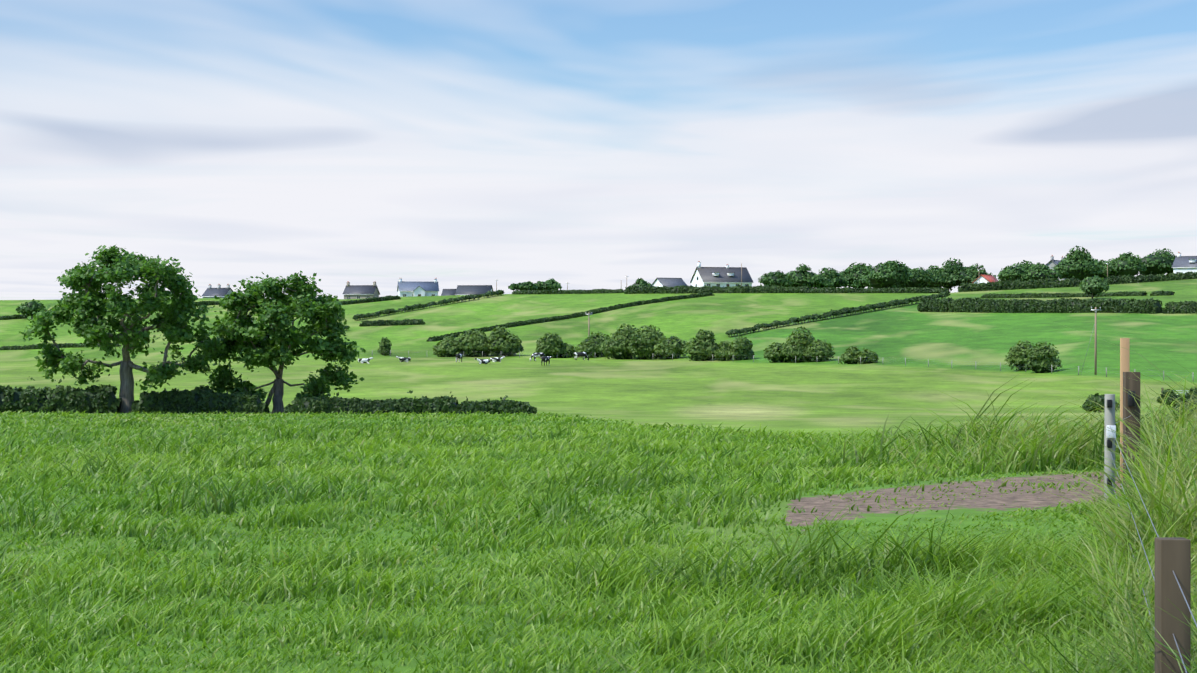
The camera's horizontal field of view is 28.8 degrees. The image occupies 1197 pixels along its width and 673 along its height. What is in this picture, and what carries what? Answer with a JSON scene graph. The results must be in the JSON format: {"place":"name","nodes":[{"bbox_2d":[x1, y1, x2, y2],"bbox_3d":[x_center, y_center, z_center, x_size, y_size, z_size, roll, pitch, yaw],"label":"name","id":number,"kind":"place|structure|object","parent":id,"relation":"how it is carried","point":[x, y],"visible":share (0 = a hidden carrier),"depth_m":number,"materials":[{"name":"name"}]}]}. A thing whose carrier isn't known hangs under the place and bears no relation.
{"place":"outdoors","nodes":[
{"label":"outdoors","id":0,"kind":"place"},
{"bbox_2d":[0,322,1196,672],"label":"field grass","id":1,"kind":"structure","parent":0,"point":[934,604],"depth_m":19.36,"materials":[{"name":"green plant"}]},
{"bbox_2d":[0,279,1196,672],"bbox_3d":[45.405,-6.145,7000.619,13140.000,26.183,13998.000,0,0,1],"label":"pasture","id":2,"kind":"structure","parent":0,"point":[902,343],"depth_m":284.70,"materials":[{"name":"green plant"}]},
{"bbox_2d":[15,299,47,318],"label":"skyline tree","id":3,"kind":"object","parent":2,"relation":"on","point":[29,308],"visible":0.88,"depth_m":637.32,"materials":[{"name":"green plant"}]},
{"bbox_2d":[0,342,120,349],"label":"hedge","id":4,"kind":"object","parent":2,"relation":"on","point":[60,345],"visible":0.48,"depth_m":511.90,"materials":[{"name":"green plant"}]},
{"bbox_2d":[0,372,121,413],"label":"field hedge","id":5,"kind":"object","parent":2,"relation":"on","point":[92,399],"visible":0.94,"depth_m":170.17,"materials":[{"name":"green plant"}]},
{"bbox_2d":[19,245,226,412],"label":"ash tree","id":6,"kind":"object","parent":2,"relation":"on","point":[92,301],"visible":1,"depth_m":170.62,"materials":[{"name":"green plant"}]},
{"bbox_2d":[0,297,338,319],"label":"hedge","id":7,"kind":"object","parent":2,"relation":"on","point":[25,316],"visible":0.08,"depth_m":671.09,"materials":[{"name":"green plant"}]},
{"bbox_2d":[131,380,269,413],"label":"field hedge","id":8,"kind":"object","parent":2,"relation":"on","point":[201,398],"visible":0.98,"depth_m":171.06,"materials":[{"name":"green plant"}]},
{"bbox_2d":[201,284,232,297],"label":"house terrace","id":9,"kind":"structure","parent":2,"relation":"on","point":[211,292],"depth_m":798.56,"materials":[{"name":"grey stone"}]},
{"bbox_2d":[194,271,365,412],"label":"ash tree","id":10,"kind":"object","parent":2,"relation":"on","point":[249,335],"visible":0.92,"depth_m":174.67,"materials":[{"name":"green plant"}]},
{"bbox_2d":[342,281,379,298],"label":"house","id":11,"kind":"structure","parent":2,"relation":"on","point":[358,291],"depth_m":769.19,"materials":[{"name":"grey stone"}]},
{"bbox_2d":[358,357,372,362],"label":"cow","id":12,"kind":"object","parent":2,"relation":"on","point":[364,360],"visible":1,"depth_m":385.11},
{"bbox_2d":[339,295,400,304],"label":"hedge","id":13,"kind":"object","parent":2,"relation":"on","point":[377,299],"depth_m":705.85,"materials":[{"name":"green plant"}]},
{"bbox_2d":[284,390,461,413],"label":"field hedge","id":14,"kind":"object","parent":2,"relation":"on","point":[423,404],"visible":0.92,"depth_m":172.07,"materials":[{"name":"green plant"}]},
{"bbox_2d":[377,337,391,355],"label":"bush","id":15,"kind":"object","parent":2,"relation":"on","point":[384,348],"visible":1,"depth_m":448.53,"materials":[{"name":"green plant"}]},
{"bbox_2d":[359,319,424,326],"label":"hedge","id":16,"kind":"object","parent":2,"relation":"on","point":[382,322],"visible":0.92,"depth_m":557.25,"materials":[{"name":"green plant"}]},
{"bbox_2d":[396,356,410,361],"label":"cow","id":17,"kind":"object","parent":2,"relation":"on","point":[404,359],"visible":1,"depth_m":395.11},
{"bbox_2d":[397,279,438,296],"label":"white house","id":18,"kind":"structure","parent":2,"relation":"on","point":[408,288],"depth_m":761.21,"materials":[{"name":"clear stone"}]},
{"bbox_2d":[353,290,503,320],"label":"hedge","id":19,"kind":"object","parent":2,"relation":"on","point":[420,306],"depth_m":644.37,"materials":[{"name":"green plant"}]},
{"bbox_2d":[432,336,461,356],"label":"bush","id":20,"kind":"object","parent":2,"relation":"on","point":[445,347],"visible":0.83,"depth_m":440.30,"materials":[{"name":"green plant"}]},
{"bbox_2d":[456,353,462,361],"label":"cow stand","id":21,"kind":"object","parent":2,"relation":"on","point":[458,356],"visible":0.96,"depth_m":395.42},
{"bbox_2d":[441,285,493,295],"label":"barn","id":22,"kind":"structure","parent":2,"relation":"on","point":[470,289],"depth_m":770.17,"materials":[{"name":"grey stone"}]},
{"bbox_2d":[453,328,490,356],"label":"bush","id":23,"kind":"object","parent":2,"relation":"on","point":[468,343],"visible":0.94,"depth_m":439.66,"materials":[{"name":"green plant"}]},
{"bbox_2d":[474,358,489,363],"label":"cow","id":24,"kind":"object","parent":2,"relation":"on","point":[484,361],"visible":1,"depth_m":381.85},
{"bbox_2d":[454,395,536,413],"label":"field hedge","id":25,"kind":"object","parent":2,"relation":"on","point":[500,406],"visible":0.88,"depth_m":172.00,"materials":[{"name":"green plant"}]},
{"bbox_2d":[490,356,504,361],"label":"cow","id":26,"kind":"object","parent":2,"relation":"on","point":[496,359],"visible":1,"depth_m":396.33},
{"bbox_2d":[487,326,523,356],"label":"bush","id":27,"kind":"object","parent":2,"relation":"on","point":[503,341],"visible":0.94,"depth_m":439.48,"materials":[{"name":"green plant"}]},
{"bbox_2d":[508,281,537,290],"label":"skyline tree","id":28,"kind":"object","parent":2,"relation":"on","point":[529,285],"visible":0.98,"depth_m":728.76,"materials":[{"name":"green plant"}]},
{"bbox_2d":[530,352,544,360],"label":"grazing cow","id":29,"kind":"object","parent":2,"relation":"on","point":[538,355],"visible":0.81,"depth_m":406.83},
{"bbox_2d":[541,356,551,365],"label":"cow stand","id":30,"kind":"object","parent":2,"relation":"on","point":[545,359],"visible":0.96,"depth_m":373.25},
{"bbox_2d":[534,278,561,290],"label":"skyline tree","id":31,"kind":"object","parent":2,"relation":"on","point":[552,284],"visible":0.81,"depth_m":733.64,"materials":[{"name":"green plant"}]},
{"bbox_2d":[535,332,562,357],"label":"bush","id":32,"kind":"object","parent":2,"relation":"on","point":[550,344],"visible":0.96,"depth_m":431.37,"materials":[{"name":"green plant"}]},
{"bbox_2d":[556,342,575,357],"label":"bush","id":33,"kind":"object","parent":2,"relation":"on","point":[568,351],"visible":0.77,"depth_m":432.27,"materials":[{"name":"green plant"}]},
{"bbox_2d":[512,288,623,293],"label":"hedge","id":34,"kind":"object","parent":2,"relation":"on","point":[592,291],"depth_m":699.66,"materials":[{"name":"green plant"}]},
{"bbox_2d":[426,291,713,340],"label":"hedge","id":35,"kind":"object","parent":2,"relation":"on","point":[563,317],"depth_m":568.86,"materials":[{"name":"green plant"}]},
{"bbox_2d":[574,352,588,359],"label":"grazing cow","id":36,"kind":"object","parent":2,"relation":"on","point":[580,354],"visible":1,"depth_m":412.73},
{"bbox_2d":[588,312,589,336],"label":"power pole","id":37,"kind":"object","parent":2,"relation":"on","point":[588,324],"visible":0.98,"depth_m":432.84,"materials":[{"name":"grey wood"}]},
{"bbox_2d":[575,331,609,357],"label":"bush","id":38,"kind":"object","parent":2,"relation":"on","point":[590,346],"visible":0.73,"depth_m":430.00,"materials":[{"name":"green plant"}]},
{"bbox_2d":[599,323,636,358],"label":"bush","id":39,"kind":"object","parent":2,"relation":"on","point":[615,346],"visible":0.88,"depth_m":419.72,"materials":[{"name":"green plant"}]},
{"bbox_2d":[630,278,651,287],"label":"skyline tree","id":40,"kind":"object","parent":2,"relation":"on","point":[640,282],"visible":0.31,"depth_m":714.78,"materials":[{"name":"green plant"}]},
{"bbox_2d":[627,325,665,359],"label":"bush","id":41,"kind":"object","parent":2,"relation":"on","point":[643,343],"visible":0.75,"depth_m":415.21,"materials":[{"name":"green plant"}]},
{"bbox_2d":[651,278,687,286],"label":"bungalow","id":42,"kind":"object","parent":2,"relation":"on","point":[667,282],"visible":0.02,"depth_m":705.81,"materials":[{"name":"grey tile"}]},
{"bbox_2d":[653,335,688,358],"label":"bush","id":43,"kind":"object","parent":2,"relation":"on","point":[669,347],"visible":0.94,"depth_m":412.68,"materials":[{"name":"green plant"}]},
{"bbox_2d":[682,329,720,360],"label":"bush","id":44,"kind":"object","parent":2,"relation":"on","point":[703,346],"visible":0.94,"depth_m":401.93,"materials":[{"name":"green plant"}]},
{"bbox_2d":[624,284,808,293],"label":"hedge","id":45,"kind":"object","parent":2,"relation":"on","point":[764,288],"depth_m":653.49,"materials":[{"name":"green plant"}]},
{"bbox_2d":[690,261,753,286],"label":"house","id":46,"kind":"structure","parent":2,"relation":"on","point":[727,275],"depth_m":684.78,"materials":[{"name":"white stone"}]},
{"bbox_2d":[714,340,732,360],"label":"bush","id":47,"kind":"object","parent":2,"relation":"on","point":[724,350],"visible":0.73,"depth_m":399.14,"materials":[{"name":"green plant"}]},
{"bbox_2d":[728,335,754,360],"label":"bush","id":48,"kind":"object","parent":2,"relation":"on","point":[741,349],"visible":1,"depth_m":397.42,"materials":[{"name":"green plant"}]},
{"bbox_2d":[758,270,793,286],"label":"skyline tree","id":49,"kind":"object","parent":2,"relation":"on","point":[778,277],"visible":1,"depth_m":657.41,"materials":[{"name":"green plant"}]},
{"bbox_2d":[763,342,789,362],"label":"bush","id":50,"kind":"object","parent":2,"relation":"on","point":[773,352],"visible":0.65,"depth_m":384.41,"materials":[{"name":"green plant"}]},
{"bbox_2d":[359,350,1195,381],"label":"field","id":51,"kind":"structure","parent":2,"relation":"on","point":[838,362],"depth_m":363.13,"materials":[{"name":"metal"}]},
{"bbox_2d":[780,326,815,362],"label":"bush","id":52,"kind":"object","parent":2,"relation":"on","point":[798,344],"visible":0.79,"depth_m":381.99,"materials":[{"name":"green plant"}]},
{"bbox_2d":[787,263,822,287],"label":"skyline tree","id":53,"kind":"object","parent":2,"relation":"on","point":[800,275],"visible":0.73,"depth_m":664.45,"materials":[{"name":"green plant"}]},
{"bbox_2d":[788,277,833,287],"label":"skyline tree","id":54,"kind":"object","parent":2,"relation":"on","point":[823,283],"visible":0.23,"depth_m":665.32,"materials":[{"name":"green plant"}]},
{"bbox_2d":[803,339,835,361],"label":"bush","id":55,"kind":"object","parent":2,"relation":"on","point":[821,350],"visible":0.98,"depth_m":380.07,"materials":[{"name":"green plant"}]},
{"bbox_2d":[818,267,848,287],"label":"skyline tree","id":56,"kind":"object","parent":2,"relation":"on","point":[836,278],"visible":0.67,"depth_m":672.25,"materials":[{"name":"green plant"}]},
{"bbox_2d":[725,292,950,336],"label":"hedge","id":57,"kind":"object","parent":2,"relation":"on","point":[852,310],"depth_m":506.13,"materials":[{"name":"green plant"}]},
{"bbox_2d":[839,346,859,363],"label":"bush","id":58,"kind":"object","parent":2,"relation":"on","point":[849,355],"visible":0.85,"depth_m":368.41,"materials":[{"name":"green plant"}]},
{"bbox_2d":[838,262,872,288],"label":"skyline tree","id":59,"kind":"object","parent":2,"relation":"on","point":[852,273],"visible":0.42,"depth_m":678.70,"materials":[{"name":"green plant"}]},
{"bbox_2d":[856,348,878,363],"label":"bush","id":60,"kind":"object","parent":2,"relation":"on","point":[863,354],"visible":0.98,"depth_m":367.30,"materials":[{"name":"green plant"}]},
{"bbox_2d":[851,278,902,287],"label":"skyline tree","id":61,"kind":"object","parent":2,"relation":"on","point":[857,283],"visible":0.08,"depth_m":661.81,"materials":[{"name":"green plant"}]},
{"bbox_2d":[807,287,950,292],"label":"hedge","id":62,"kind":"object","parent":2,"relation":"on","point":[877,290],"depth_m":629.53,"materials":[{"name":"green plant"}]},
{"bbox_2d":[864,260,912,287],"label":"skyline tree","id":63,"kind":"object","parent":2,"relation":"on","point":[893,273],"visible":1,"depth_m":638.34,"materials":[{"name":"green plant"}]},
{"bbox_2d":[895,266,935,287],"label":"skyline tree","id":64,"kind":"object","parent":2,"relation":"on","point":[922,278],"visible":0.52,"depth_m":646.28,"materials":[{"name":"green plant"}]},
{"bbox_2d":[921,265,946,287],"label":"skyline tree","id":65,"kind":"object","parent":2,"relation":"on","point":[939,276],"visible":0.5,"depth_m":655.68,"materials":[{"name":"green plant"}]},
{"bbox_2d":[941,257,966,290],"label":"skyline tree","id":66,"kind":"object","parent":2,"relation":"on","point":[949,269],"visible":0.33,"depth_m":664.02,"materials":[{"name":"green plant"}]},
{"bbox_2d":[945,263,996,286],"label":"skyline tree","id":67,"kind":"object","parent":2,"relation":"on","point":[970,274],"visible":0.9,"depth_m":661.74,"materials":[{"name":"green plant"}]},
{"bbox_2d":[972,274,997,283],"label":"house","id":68,"kind":"structure","parent":2,"relation":"on","point":[982,278],"depth_m":654.54,"materials":[{"name":"clear tile"}]},
{"bbox_2d":[997,260,1032,280],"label":"skyline tree","id":69,"kind":"object","parent":2,"relation":"on","point":[1011,273],"visible":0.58,"depth_m":622.14,"materials":[{"name":"green plant"}]},
{"bbox_2d":[958,278,1079,291],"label":"hedge","id":70,"kind":"object","parent":2,"relation":"on","point":[1025,284],"depth_m":612.95,"materials":[{"name":"green plant"}]},
{"bbox_2d":[1004,339,1033,370],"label":"bush","id":71,"kind":"object","parent":2,"relation":"on","point":[1017,353],"visible":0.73,"depth_m":317.46,"materials":[{"name":"green plant"}]},
{"bbox_2d":[917,297,1163,313],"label":"hedge","id":72,"kind":"object","parent":2,"relation":"on","point":[1061,305],"depth_m":478.59,"materials":[{"name":"green plant"}]},
{"bbox_2d":[1019,262,1061,280],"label":"skyline tree","id":73,"kind":"object","parent":2,"relation":"on","point":[1038,271],"visible":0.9,"depth_m":620.64,"materials":[{"name":"green plant"}]},
{"bbox_2d":[1025,341,1062,372],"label":"bush","id":74,"kind":"object","parent":2,"relation":"on","point":[1041,357],"visible":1,"depth_m":307.34,"materials":[{"name":"green plant"}]},
{"bbox_2d":[1046,255,1066,280],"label":"house","id":75,"kind":"structure","parent":2,"relation":"on","point":[1052,262],"depth_m":641.46,"materials":[{"name":"white stone"}]},
{"bbox_2d":[1051,245,1102,281],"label":"skyline tree","id":76,"kind":"object","parent":2,"relation":"on","point":[1081,264],"visible":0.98,"depth_m":629.36,"materials":[{"name":"green plant"}]},
{"bbox_2d":[980,290,1174,297],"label":"hedge","id":77,"kind":"object","parent":2,"relation":"on","point":[1057,295],"depth_m":545.48,"materials":[{"name":"green plant"}]},
{"bbox_2d":[1081,307,1100,374],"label":"power pole","id":78,"kind":"object","parent":2,"relation":"on","point":[1095,325],"visible":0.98,"depth_m":291.60,"materials":[{"name":"brown wood"}]},
{"bbox_2d":[1079,275,1109,298],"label":"skyline tree","id":79,"kind":"object","parent":2,"relation":"on","point":[1095,285],"visible":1,"depth_m":525.10,"materials":[{"name":"green plant"}]},
{"bbox_2d":[1082,393,1119,411],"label":"bush","id":80,"kind":"object","parent":2,"relation":"on","point":[1097,398],"visible":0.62,"depth_m":148.94,"materials":[{"name":"green plant"}]},
{"bbox_2d":[1096,259,1110,278],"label":"skyline tree","id":81,"kind":"object","parent":2,"relation":"on","point":[1103,263],"visible":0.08,"depth_m":651.13,"materials":[{"name":"green plant"}]},
{"bbox_2d":[1101,252,1146,276],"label":"skyline tree","id":82,"kind":"object","parent":2,"relation":"on","point":[1125,264],"visible":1,"depth_m":637.38,"materials":[{"name":"green plant"}]},
{"bbox_2d":[1104,338,1196,672],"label":"fence posts","id":83,"kind":"object","parent":2,"relation":"on","point":[1172,579],"visible":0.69,"depth_m":10.41,"materials":[{"name":"brown wood"}]},
{"bbox_2d":[1104,271,1196,284],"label":"hedge","id":84,"kind":"object","parent":2,"relation":"on","point":[1120,279],"depth_m":602.79,"materials":[{"name":"green plant"}]},
{"bbox_2d":[1140,248,1175,274],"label":"skyline tree","id":85,"kind":"object","parent":2,"relation":"on","point":[1158,263],"visible":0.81,"depth_m":646.78,"materials":[{"name":"green plant"}]},
{"bbox_2d":[1156,389,1176,404],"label":"bush","id":86,"kind":"object","parent":2,"relation":"on","point":[1164,392],"visible":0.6,"depth_m":198.74,"materials":[{"name":"green plant"}]},
{"bbox_2d":[1162,301,1196,313],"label":"hedge","id":87,"kind":"object","parent":2,"relation":"on","point":[1186,307],"depth_m":446.37,"materials":[{"name":"green plant"}]},
{"bbox_2d":[1172,252,1196,273],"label":"white house","id":88,"kind":"structure","parent":2,"relation":"on","point":[1184,264],"depth_m":629.05,"materials":[{"name":"clear stone"}]},
{"bbox_2d":[1172,387,1196,414],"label":"bush","id":89,"kind":"object","parent":2,"relation":"on","point":[1187,396],"visible":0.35,"depth_m":119.07,"materials":[{"name":"green plant"}]},
{"bbox_2d":[0,0,1196,299],"label":"sky","id":90,"kind":"structure","parent":0,"point":[584,144],"materials":[{"name":"white"}]}
]}

